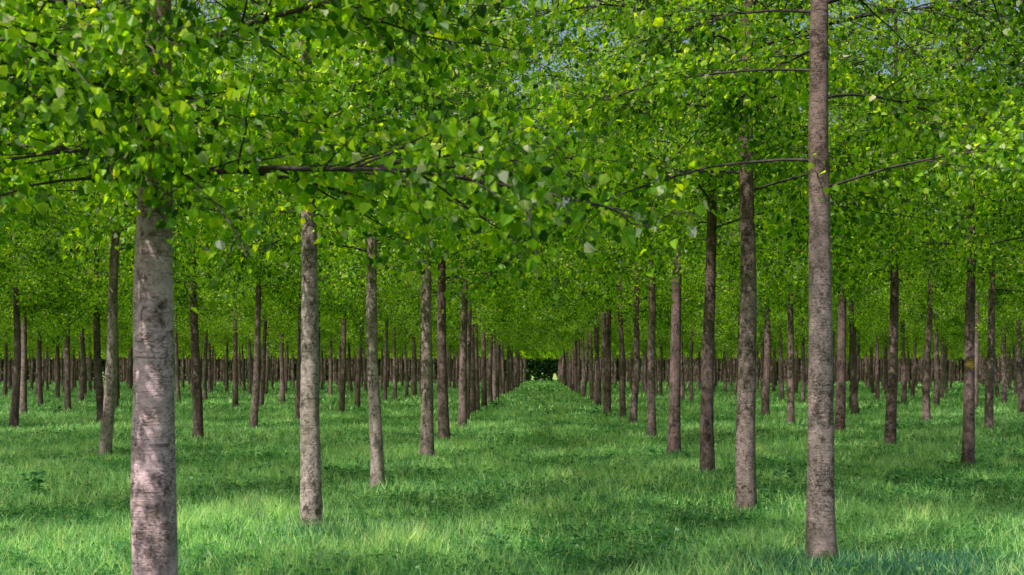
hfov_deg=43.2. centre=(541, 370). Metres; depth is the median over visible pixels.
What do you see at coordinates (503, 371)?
poplar tree
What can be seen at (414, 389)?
poplar tree
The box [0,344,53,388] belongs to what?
poplar tree
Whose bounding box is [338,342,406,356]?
poplar tree
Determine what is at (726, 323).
poplar tree
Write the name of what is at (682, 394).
poplar tree
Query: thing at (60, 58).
poplar tree
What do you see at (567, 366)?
poplar tree
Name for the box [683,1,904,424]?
poplar tree
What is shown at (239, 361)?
poplar tree
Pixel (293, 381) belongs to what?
poplar tree
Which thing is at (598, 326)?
poplar tree
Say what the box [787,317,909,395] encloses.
poplar tree
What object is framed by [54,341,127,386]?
poplar tree
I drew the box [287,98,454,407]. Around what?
poplar tree
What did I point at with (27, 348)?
poplar tree
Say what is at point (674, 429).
poplar tree
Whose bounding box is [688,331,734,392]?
poplar tree
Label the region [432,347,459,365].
poplar tree
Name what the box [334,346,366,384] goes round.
poplar tree
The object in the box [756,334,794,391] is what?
poplar tree
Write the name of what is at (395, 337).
poplar tree
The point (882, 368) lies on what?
poplar tree
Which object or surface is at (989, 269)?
poplar tree
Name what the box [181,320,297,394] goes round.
poplar tree
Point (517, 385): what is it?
poplar tree
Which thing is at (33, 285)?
poplar tree
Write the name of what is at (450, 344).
poplar tree
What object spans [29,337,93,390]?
poplar tree
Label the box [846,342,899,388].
poplar tree
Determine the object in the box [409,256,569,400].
poplar tree
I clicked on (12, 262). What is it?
poplar tree
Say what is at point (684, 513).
weed plant
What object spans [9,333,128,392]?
poplar tree
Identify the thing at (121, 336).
poplar tree
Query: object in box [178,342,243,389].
poplar tree
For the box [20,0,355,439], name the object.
poplar tree
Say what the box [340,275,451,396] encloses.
poplar tree
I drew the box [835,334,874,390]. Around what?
poplar tree
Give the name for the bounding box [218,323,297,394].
poplar tree
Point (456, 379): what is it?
poplar tree
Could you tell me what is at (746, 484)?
poplar tree
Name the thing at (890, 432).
poplar tree
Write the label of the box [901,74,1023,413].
poplar tree
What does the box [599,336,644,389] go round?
poplar tree
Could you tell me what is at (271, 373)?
poplar tree
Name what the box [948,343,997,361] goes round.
poplar tree
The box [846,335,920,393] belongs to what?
poplar tree
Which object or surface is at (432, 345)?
poplar tree
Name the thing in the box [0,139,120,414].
poplar tree
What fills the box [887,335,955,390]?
poplar tree
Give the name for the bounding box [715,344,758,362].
poplar tree
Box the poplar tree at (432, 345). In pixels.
[396,338,487,355]
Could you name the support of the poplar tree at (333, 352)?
on the ground at (557, 537)
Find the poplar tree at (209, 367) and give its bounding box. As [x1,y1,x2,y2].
[174,293,252,392]
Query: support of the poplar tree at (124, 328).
on the ground at (557, 537)
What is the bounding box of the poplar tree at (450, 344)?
[402,292,459,391]
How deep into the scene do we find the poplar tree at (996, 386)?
73.29 m
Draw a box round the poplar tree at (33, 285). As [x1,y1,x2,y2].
[0,115,93,314]
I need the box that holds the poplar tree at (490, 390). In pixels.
[409,135,558,401]
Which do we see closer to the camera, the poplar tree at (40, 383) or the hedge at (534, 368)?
the poplar tree at (40, 383)
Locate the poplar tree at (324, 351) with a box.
[320,346,392,387]
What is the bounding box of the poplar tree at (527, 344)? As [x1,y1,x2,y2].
[456,312,552,360]
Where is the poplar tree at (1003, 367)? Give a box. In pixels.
[912,261,1023,401]
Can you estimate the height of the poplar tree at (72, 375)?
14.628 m
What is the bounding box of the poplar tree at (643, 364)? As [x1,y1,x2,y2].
[614,337,687,390]
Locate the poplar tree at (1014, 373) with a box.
[979,336,1023,392]
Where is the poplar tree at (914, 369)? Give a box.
[856,273,963,396]
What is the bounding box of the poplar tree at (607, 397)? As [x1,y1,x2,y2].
[514,59,704,413]
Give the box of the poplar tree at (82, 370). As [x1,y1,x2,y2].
[2,182,132,402]
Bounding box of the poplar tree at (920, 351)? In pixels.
[860,344,932,358]
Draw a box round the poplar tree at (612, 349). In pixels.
[543,334,617,361]
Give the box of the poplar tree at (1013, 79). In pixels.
[829,0,1023,279]
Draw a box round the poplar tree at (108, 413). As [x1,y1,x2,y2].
[0,0,364,457]
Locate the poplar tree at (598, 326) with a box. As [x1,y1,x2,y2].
[524,139,663,402]
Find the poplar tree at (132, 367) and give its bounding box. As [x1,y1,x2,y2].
[127,345,132,386]
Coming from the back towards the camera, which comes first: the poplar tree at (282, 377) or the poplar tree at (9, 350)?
the poplar tree at (9, 350)
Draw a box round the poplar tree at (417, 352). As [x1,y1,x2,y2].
[390,347,436,385]
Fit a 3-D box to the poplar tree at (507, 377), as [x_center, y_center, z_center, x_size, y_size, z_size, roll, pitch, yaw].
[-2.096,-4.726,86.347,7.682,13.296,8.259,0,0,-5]
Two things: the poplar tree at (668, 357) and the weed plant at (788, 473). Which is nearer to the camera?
the weed plant at (788, 473)
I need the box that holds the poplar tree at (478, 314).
[378,34,557,413]
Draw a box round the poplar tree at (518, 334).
[446,262,559,397]
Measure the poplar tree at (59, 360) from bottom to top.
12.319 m
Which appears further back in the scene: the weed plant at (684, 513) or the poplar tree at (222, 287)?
the poplar tree at (222, 287)
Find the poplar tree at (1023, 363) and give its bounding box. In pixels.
[995,347,1023,383]
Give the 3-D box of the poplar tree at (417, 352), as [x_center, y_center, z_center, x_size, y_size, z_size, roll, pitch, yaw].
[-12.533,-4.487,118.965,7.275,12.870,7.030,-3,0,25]
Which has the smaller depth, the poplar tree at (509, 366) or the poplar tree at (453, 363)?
the poplar tree at (509, 366)
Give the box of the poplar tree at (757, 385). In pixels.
[756,337,786,390]
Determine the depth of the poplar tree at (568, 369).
111.97 m
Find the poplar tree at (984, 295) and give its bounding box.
[939,63,1023,318]
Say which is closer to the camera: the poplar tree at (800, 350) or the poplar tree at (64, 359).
the poplar tree at (64, 359)
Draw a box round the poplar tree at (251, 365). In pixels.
[221,345,275,385]
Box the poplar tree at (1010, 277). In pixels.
[987,67,1023,297]
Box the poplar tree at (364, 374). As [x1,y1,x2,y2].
[321,296,416,391]
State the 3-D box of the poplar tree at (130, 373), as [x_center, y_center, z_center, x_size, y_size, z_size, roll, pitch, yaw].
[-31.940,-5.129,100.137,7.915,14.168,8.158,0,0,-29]
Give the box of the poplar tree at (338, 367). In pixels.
[294,344,357,387]
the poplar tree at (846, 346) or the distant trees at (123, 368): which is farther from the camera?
the distant trees at (123, 368)
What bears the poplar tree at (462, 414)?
on the ground at (557, 537)
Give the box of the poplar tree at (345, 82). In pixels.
[11,0,642,528]
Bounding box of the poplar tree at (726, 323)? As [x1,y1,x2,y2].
[668,144,778,345]
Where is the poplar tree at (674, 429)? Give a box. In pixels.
[473,0,907,455]
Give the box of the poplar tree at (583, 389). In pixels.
[533,261,616,396]
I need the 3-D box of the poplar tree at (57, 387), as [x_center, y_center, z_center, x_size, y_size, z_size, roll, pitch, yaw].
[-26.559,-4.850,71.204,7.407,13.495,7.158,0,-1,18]
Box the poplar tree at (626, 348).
[593,336,631,388]
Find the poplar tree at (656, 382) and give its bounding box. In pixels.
[593,327,694,393]
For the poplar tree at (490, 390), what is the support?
on the ground at (557, 537)
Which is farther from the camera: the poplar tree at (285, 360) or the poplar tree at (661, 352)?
the poplar tree at (285, 360)
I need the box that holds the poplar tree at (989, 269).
[915,5,1023,293]
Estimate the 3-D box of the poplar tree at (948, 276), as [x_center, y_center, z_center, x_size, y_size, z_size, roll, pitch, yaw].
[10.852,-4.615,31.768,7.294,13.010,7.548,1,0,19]
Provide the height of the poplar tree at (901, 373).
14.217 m
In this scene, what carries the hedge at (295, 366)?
on the ground at (557, 537)
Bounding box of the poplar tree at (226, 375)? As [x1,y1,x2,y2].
[184,293,261,391]
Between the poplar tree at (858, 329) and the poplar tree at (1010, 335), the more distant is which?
the poplar tree at (1010, 335)
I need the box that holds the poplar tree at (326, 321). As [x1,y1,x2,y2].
[246,229,358,342]
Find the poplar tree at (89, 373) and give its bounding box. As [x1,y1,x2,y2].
[32,333,131,391]
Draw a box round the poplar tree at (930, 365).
[910,345,957,385]
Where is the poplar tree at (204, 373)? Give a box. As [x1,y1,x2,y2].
[129,185,262,399]
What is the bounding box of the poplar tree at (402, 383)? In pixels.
[389,343,417,386]
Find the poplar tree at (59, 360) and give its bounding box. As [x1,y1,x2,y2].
[27,343,91,380]
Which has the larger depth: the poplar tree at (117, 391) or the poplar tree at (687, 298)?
the poplar tree at (117, 391)
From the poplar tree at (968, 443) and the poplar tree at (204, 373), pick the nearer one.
the poplar tree at (968, 443)
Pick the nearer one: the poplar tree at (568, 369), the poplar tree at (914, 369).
the poplar tree at (914, 369)
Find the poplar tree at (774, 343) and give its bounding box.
[688,283,799,357]
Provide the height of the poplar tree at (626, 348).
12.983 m
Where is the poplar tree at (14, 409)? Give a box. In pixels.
[0,0,133,427]
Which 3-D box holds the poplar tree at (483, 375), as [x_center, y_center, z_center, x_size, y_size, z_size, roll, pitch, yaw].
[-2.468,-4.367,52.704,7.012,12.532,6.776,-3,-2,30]
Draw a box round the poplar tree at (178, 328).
[100,232,246,400]
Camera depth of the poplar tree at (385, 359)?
61.72 m
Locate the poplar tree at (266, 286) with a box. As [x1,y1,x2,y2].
[103,0,397,428]
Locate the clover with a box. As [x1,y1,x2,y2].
[0,387,1023,574]
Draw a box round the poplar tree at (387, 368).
[351,344,407,388]
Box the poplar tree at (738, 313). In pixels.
[639,83,848,353]
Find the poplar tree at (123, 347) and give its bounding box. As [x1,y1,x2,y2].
[102,318,183,351]
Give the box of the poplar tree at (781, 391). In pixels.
[718,199,836,401]
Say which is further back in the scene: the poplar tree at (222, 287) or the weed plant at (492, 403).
the weed plant at (492, 403)
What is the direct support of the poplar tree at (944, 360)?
on the ground at (557, 537)
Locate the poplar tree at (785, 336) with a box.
[757,328,868,351]
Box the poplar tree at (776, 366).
[758,348,799,386]
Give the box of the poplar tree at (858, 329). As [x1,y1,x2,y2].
[771,111,927,407]
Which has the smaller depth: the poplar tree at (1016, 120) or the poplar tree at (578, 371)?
the poplar tree at (1016, 120)
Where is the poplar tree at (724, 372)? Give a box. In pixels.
[686,333,775,392]
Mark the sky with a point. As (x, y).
(921, 1)
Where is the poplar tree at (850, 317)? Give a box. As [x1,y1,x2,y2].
[759,97,959,414]
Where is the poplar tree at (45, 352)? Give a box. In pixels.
[1,344,55,359]
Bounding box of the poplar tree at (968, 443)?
[755,0,1023,470]
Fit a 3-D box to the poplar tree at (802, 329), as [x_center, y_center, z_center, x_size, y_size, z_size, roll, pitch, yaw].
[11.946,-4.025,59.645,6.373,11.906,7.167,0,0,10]
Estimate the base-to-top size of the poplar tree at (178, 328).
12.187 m
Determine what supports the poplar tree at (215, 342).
on the ground at (557, 537)
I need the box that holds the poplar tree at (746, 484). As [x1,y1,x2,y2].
[434,0,1023,517]
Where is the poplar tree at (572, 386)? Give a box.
[542,332,585,389]
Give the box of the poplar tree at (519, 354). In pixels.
[486,342,554,390]
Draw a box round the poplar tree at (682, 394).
[612,224,736,400]
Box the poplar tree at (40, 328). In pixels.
[0,243,59,340]
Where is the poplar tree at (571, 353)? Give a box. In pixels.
[532,342,599,368]
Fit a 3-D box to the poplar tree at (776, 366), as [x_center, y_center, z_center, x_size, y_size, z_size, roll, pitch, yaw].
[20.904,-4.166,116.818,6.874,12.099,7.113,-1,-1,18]
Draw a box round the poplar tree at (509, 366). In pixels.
[478,338,520,390]
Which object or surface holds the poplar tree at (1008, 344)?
on the ground at (557, 537)
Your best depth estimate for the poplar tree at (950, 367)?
111.87 m
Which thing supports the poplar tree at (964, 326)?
on the ground at (557, 537)
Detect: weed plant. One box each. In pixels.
[20,468,49,496]
[51,406,62,411]
[85,542,128,565]
[200,522,229,539]
[489,399,500,406]
[489,532,512,545]
[664,511,689,524]
[773,468,796,484]
[795,535,805,547]
[878,470,911,486]
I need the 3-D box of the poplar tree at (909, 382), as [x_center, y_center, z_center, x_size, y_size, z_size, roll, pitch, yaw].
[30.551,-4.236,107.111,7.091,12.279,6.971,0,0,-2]
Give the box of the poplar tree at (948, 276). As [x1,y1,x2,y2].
[832,0,1023,431]
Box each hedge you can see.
[2,358,180,380]
[179,357,391,380]
[398,357,669,381]
[693,358,1013,381]
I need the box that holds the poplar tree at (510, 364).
[505,339,523,390]
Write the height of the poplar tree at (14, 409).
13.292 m
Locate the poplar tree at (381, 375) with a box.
[356,341,411,389]
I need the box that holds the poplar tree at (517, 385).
[516,349,523,387]
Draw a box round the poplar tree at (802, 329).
[734,199,848,402]
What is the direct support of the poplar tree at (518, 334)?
on the ground at (557, 537)
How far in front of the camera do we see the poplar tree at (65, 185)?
19.69 m
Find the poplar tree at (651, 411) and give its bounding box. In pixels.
[509,0,807,437]
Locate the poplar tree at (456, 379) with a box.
[416,344,479,386]
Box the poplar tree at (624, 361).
[611,334,647,386]
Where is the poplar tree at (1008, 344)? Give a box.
[960,334,1023,357]
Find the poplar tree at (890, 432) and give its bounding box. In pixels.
[756,0,1023,445]
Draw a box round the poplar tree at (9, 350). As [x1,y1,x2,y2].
[0,344,13,357]
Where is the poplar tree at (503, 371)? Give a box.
[449,330,514,394]
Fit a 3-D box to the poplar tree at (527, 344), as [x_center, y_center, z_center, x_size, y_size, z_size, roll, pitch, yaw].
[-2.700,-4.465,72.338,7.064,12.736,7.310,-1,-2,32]
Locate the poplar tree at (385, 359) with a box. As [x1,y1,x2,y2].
[320,229,458,401]
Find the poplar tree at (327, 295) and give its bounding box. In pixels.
[208,63,406,394]
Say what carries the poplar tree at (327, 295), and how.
on the ground at (557, 537)
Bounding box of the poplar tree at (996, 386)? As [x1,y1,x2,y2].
[979,256,1008,397]
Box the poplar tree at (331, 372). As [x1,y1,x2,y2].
[277,298,381,395]
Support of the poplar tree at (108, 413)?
on the ground at (557, 537)
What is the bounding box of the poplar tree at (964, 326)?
[905,190,1023,347]
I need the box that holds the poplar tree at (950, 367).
[917,339,985,386]
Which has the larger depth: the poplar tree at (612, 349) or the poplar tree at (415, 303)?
the poplar tree at (612, 349)
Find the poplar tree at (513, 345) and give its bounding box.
[446,323,550,393]
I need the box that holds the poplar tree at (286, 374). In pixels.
[232,324,288,390]
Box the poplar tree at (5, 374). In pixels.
[0,329,55,394]
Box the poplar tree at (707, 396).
[479,0,1009,476]
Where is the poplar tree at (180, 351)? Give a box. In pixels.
[178,293,232,358]
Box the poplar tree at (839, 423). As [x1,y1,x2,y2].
[695,0,1014,431]
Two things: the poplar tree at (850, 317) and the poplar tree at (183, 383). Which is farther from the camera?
the poplar tree at (183, 383)
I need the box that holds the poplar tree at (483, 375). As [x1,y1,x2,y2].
[405,220,553,407]
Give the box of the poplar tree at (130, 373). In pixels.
[120,346,131,390]
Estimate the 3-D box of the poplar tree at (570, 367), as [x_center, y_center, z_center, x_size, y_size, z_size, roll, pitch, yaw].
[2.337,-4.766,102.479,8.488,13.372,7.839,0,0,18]
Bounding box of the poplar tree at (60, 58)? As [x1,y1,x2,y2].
[0,0,722,574]
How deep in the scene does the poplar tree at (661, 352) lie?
75.19 m
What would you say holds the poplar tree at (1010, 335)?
on the ground at (557, 537)
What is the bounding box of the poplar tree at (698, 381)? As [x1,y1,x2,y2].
[659,343,735,389]
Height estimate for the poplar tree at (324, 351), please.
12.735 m
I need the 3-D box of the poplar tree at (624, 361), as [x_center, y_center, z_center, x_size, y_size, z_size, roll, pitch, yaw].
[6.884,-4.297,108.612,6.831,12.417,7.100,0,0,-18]
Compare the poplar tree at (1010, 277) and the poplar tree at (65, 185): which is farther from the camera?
the poplar tree at (1010, 277)
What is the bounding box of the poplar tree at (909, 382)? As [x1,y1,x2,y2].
[879,344,923,387]
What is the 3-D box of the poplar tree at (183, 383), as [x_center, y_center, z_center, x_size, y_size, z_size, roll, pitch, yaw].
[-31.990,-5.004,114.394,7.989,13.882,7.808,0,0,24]
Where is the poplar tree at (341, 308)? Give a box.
[201,15,395,419]
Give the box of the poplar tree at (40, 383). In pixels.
[0,159,108,404]
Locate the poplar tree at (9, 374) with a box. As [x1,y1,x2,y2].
[8,343,51,389]
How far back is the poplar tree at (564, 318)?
50.10 m
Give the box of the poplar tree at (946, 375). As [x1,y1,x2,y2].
[888,334,997,393]
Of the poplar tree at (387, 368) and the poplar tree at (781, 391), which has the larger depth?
the poplar tree at (387, 368)
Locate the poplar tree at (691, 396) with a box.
[625,301,770,401]
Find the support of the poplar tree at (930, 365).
on the ground at (557, 537)
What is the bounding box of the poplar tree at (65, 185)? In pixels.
[0,0,220,258]
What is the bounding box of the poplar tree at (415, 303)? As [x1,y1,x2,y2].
[338,7,595,420]
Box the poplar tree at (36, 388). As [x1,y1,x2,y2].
[35,333,79,393]
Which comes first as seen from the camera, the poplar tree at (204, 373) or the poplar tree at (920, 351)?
the poplar tree at (204, 373)
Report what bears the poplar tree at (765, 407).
on the ground at (557, 537)
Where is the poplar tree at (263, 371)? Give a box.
[183,179,338,405]
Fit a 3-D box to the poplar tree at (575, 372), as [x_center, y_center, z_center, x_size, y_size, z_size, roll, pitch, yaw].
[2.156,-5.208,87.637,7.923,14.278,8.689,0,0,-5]
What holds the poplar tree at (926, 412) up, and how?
on the ground at (557, 537)
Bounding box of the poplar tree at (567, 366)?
[551,344,594,385]
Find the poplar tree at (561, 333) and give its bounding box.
[524,259,647,400]
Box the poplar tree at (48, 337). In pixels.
[0,319,79,354]
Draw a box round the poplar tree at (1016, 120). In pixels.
[860,0,1023,192]
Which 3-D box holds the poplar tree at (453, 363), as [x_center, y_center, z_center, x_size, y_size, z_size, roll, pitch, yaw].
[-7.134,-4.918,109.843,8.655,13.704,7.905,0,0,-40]
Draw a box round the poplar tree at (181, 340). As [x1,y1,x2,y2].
[119,291,220,351]
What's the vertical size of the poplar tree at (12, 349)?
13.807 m
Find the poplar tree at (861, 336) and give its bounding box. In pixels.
[757,92,923,339]
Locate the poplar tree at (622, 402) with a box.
[535,34,704,418]
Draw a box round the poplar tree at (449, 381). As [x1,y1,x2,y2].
[432,266,460,388]
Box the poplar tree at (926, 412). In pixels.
[846,1,1023,421]
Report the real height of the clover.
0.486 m
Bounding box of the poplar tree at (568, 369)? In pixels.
[534,347,568,386]
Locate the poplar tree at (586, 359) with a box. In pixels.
[543,257,631,393]
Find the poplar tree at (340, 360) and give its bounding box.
[339,316,365,392]
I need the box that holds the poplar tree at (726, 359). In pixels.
[718,344,736,375]
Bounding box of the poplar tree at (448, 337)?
[406,267,478,394]
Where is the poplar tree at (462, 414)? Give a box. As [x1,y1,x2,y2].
[318,0,620,428]
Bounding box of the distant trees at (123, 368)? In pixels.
[0,343,1022,386]
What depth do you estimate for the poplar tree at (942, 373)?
68.75 m
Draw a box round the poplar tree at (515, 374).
[486,346,546,386]
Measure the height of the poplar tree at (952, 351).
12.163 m
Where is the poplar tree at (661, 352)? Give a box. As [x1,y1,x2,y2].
[615,260,694,395]
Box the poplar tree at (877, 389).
[807,257,945,400]
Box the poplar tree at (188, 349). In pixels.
[174,305,230,392]
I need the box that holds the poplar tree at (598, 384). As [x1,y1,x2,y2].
[510,127,661,405]
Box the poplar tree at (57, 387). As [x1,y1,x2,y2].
[2,240,105,398]
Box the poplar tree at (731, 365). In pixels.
[718,344,760,386]
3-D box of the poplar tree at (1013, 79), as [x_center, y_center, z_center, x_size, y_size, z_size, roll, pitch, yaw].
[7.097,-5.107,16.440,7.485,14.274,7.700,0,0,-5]
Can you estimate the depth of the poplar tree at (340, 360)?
79.72 m
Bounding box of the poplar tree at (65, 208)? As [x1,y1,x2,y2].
[0,24,133,235]
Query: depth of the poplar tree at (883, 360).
97.30 m
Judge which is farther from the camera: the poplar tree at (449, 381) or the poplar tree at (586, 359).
the poplar tree at (449, 381)
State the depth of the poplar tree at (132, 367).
114.03 m
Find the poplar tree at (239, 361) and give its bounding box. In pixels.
[214,340,253,387]
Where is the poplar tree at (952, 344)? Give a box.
[919,325,1015,350]
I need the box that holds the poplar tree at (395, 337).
[327,284,459,398]
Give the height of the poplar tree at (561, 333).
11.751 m
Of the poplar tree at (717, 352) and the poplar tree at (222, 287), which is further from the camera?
the poplar tree at (717, 352)
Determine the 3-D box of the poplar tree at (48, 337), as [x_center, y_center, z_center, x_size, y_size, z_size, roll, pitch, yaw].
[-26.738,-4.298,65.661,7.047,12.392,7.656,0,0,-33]
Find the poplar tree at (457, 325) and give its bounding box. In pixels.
[383,92,563,410]
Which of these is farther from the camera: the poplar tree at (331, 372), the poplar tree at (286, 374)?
the poplar tree at (286, 374)
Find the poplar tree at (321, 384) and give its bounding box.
[284,335,353,389]
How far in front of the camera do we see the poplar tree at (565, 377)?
121.61 m
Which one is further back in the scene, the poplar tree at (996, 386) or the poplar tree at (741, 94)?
the poplar tree at (996, 386)
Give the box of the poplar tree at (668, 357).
[657,347,684,385]
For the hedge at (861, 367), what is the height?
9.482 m
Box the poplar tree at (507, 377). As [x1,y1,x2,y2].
[455,337,565,392]
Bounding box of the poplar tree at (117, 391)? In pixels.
[41,90,217,407]
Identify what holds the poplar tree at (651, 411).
on the ground at (557, 537)
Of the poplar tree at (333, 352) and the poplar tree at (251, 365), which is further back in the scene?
the poplar tree at (251, 365)
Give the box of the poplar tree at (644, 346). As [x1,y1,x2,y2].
[624,327,668,392]
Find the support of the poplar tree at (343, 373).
on the ground at (557, 537)
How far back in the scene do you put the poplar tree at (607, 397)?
44.18 m
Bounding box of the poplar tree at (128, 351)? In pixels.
[86,344,132,355]
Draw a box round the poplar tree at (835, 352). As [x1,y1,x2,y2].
[805,342,862,359]
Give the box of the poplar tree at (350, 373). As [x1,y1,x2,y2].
[320,328,410,392]
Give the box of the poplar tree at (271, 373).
[245,339,296,389]
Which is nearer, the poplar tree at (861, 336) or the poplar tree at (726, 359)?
the poplar tree at (861, 336)
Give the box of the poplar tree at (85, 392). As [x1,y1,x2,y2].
[27,329,91,395]
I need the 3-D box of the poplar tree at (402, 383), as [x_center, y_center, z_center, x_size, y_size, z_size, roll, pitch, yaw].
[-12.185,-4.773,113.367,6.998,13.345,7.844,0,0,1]
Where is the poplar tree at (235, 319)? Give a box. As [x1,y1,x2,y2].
[186,62,293,408]
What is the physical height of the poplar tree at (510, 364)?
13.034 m
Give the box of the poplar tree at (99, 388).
[0,1,219,422]
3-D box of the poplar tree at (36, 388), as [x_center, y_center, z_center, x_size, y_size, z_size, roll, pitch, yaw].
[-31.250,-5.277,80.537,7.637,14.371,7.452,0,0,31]
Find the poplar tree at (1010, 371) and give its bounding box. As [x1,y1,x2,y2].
[984,255,1012,389]
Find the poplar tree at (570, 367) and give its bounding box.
[538,341,585,389]
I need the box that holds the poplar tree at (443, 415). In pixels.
[243,0,615,439]
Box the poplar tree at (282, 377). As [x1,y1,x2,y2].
[199,199,346,402]
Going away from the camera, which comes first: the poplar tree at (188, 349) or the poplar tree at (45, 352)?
the poplar tree at (188, 349)
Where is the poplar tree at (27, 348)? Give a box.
[0,333,33,358]
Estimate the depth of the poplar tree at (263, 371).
55.86 m
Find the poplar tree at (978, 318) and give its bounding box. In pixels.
[886,83,1023,409]
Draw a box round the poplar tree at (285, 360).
[251,348,296,376]
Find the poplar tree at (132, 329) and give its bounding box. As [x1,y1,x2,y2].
[119,236,198,340]
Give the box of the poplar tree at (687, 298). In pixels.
[490,16,738,424]
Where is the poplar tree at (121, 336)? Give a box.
[71,181,132,399]
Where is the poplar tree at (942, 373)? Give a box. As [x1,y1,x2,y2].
[880,184,983,399]
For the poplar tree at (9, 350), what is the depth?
97.48 m
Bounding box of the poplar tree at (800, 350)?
[783,339,807,361]
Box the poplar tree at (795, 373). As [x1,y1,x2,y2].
[778,333,837,392]
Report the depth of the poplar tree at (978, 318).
49.45 m
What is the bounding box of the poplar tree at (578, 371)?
[520,331,625,392]
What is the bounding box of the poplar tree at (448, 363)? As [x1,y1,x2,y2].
[446,344,478,382]
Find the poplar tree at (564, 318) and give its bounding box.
[503,126,703,409]
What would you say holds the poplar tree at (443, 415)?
on the ground at (557, 537)
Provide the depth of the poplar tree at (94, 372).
104.32 m
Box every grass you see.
[191,514,1023,574]
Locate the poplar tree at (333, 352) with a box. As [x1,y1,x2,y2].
[279,338,338,358]
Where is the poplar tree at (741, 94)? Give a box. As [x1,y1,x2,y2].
[397,0,1023,563]
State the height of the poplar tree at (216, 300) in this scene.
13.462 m
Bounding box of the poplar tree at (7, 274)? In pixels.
[0,129,27,290]
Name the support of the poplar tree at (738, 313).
on the ground at (557, 537)
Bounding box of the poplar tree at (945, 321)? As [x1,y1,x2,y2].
[865,177,987,407]
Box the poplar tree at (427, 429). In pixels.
[245,0,629,456]
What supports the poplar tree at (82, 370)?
on the ground at (557, 537)
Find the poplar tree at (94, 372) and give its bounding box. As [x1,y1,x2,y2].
[70,342,94,388]
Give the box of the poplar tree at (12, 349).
[4,334,32,359]
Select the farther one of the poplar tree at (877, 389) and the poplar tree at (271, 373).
the poplar tree at (271, 373)
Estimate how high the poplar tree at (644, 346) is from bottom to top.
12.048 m
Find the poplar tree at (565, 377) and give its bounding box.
[540,344,594,385]
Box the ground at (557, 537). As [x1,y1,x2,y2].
[0,387,1011,573]
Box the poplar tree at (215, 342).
[200,332,254,390]
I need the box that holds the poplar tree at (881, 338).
[794,315,910,396]
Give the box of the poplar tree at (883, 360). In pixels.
[848,339,923,389]
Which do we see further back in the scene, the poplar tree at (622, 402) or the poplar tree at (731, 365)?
the poplar tree at (731, 365)
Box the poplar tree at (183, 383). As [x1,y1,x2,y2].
[182,351,184,387]
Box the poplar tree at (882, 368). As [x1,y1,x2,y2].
[874,345,910,386]
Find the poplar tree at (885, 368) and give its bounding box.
[835,264,951,394]
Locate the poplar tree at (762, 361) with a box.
[718,170,808,397]
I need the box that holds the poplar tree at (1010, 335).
[987,320,1023,347]
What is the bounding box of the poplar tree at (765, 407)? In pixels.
[639,3,884,416]
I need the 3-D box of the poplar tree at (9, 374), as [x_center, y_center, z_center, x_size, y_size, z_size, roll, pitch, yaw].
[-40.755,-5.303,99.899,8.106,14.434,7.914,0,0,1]
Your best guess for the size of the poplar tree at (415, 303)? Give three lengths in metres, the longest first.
13.982 x 8.522 x 8.463 m
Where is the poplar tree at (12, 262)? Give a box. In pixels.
[0,111,91,308]
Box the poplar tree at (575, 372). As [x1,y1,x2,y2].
[517,327,616,391]
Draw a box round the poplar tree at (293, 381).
[253,349,327,386]
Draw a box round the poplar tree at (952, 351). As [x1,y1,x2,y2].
[947,340,986,358]
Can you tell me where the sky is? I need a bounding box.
[27,0,1023,369]
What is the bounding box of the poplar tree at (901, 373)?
[901,335,923,390]
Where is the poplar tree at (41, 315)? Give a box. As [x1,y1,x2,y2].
[0,303,58,321]
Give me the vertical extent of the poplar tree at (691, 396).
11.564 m
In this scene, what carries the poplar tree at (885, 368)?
on the ground at (557, 537)
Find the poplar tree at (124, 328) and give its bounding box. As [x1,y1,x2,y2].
[0,182,132,411]
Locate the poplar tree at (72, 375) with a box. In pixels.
[70,337,88,390]
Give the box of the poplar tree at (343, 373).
[250,101,420,410]
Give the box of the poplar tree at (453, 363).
[407,342,478,387]
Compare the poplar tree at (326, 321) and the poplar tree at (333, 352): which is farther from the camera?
the poplar tree at (333, 352)
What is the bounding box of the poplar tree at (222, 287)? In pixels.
[101,27,287,323]
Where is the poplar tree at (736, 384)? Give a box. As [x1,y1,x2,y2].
[693,219,787,393]
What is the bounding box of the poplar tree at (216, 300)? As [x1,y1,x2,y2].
[40,56,256,326]
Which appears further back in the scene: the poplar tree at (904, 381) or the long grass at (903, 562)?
the poplar tree at (904, 381)
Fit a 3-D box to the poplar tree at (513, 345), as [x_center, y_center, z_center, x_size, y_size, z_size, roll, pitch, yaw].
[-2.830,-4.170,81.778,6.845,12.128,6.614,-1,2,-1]
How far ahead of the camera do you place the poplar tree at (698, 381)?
97.35 m
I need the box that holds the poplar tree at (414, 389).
[363,287,453,395]
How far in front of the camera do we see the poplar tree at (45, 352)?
115.91 m
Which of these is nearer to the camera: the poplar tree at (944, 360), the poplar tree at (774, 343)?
the poplar tree at (774, 343)
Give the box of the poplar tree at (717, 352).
[701,347,729,386]
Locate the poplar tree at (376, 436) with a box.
[68,0,613,489]
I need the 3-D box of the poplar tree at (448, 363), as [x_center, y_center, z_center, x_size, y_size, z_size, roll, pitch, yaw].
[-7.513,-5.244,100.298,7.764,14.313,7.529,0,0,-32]
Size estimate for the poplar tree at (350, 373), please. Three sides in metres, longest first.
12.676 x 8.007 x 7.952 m
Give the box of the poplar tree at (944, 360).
[944,340,985,389]
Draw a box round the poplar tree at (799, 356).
[783,343,834,381]
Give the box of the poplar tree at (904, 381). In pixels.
[849,155,946,402]
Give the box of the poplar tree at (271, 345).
[248,238,346,355]

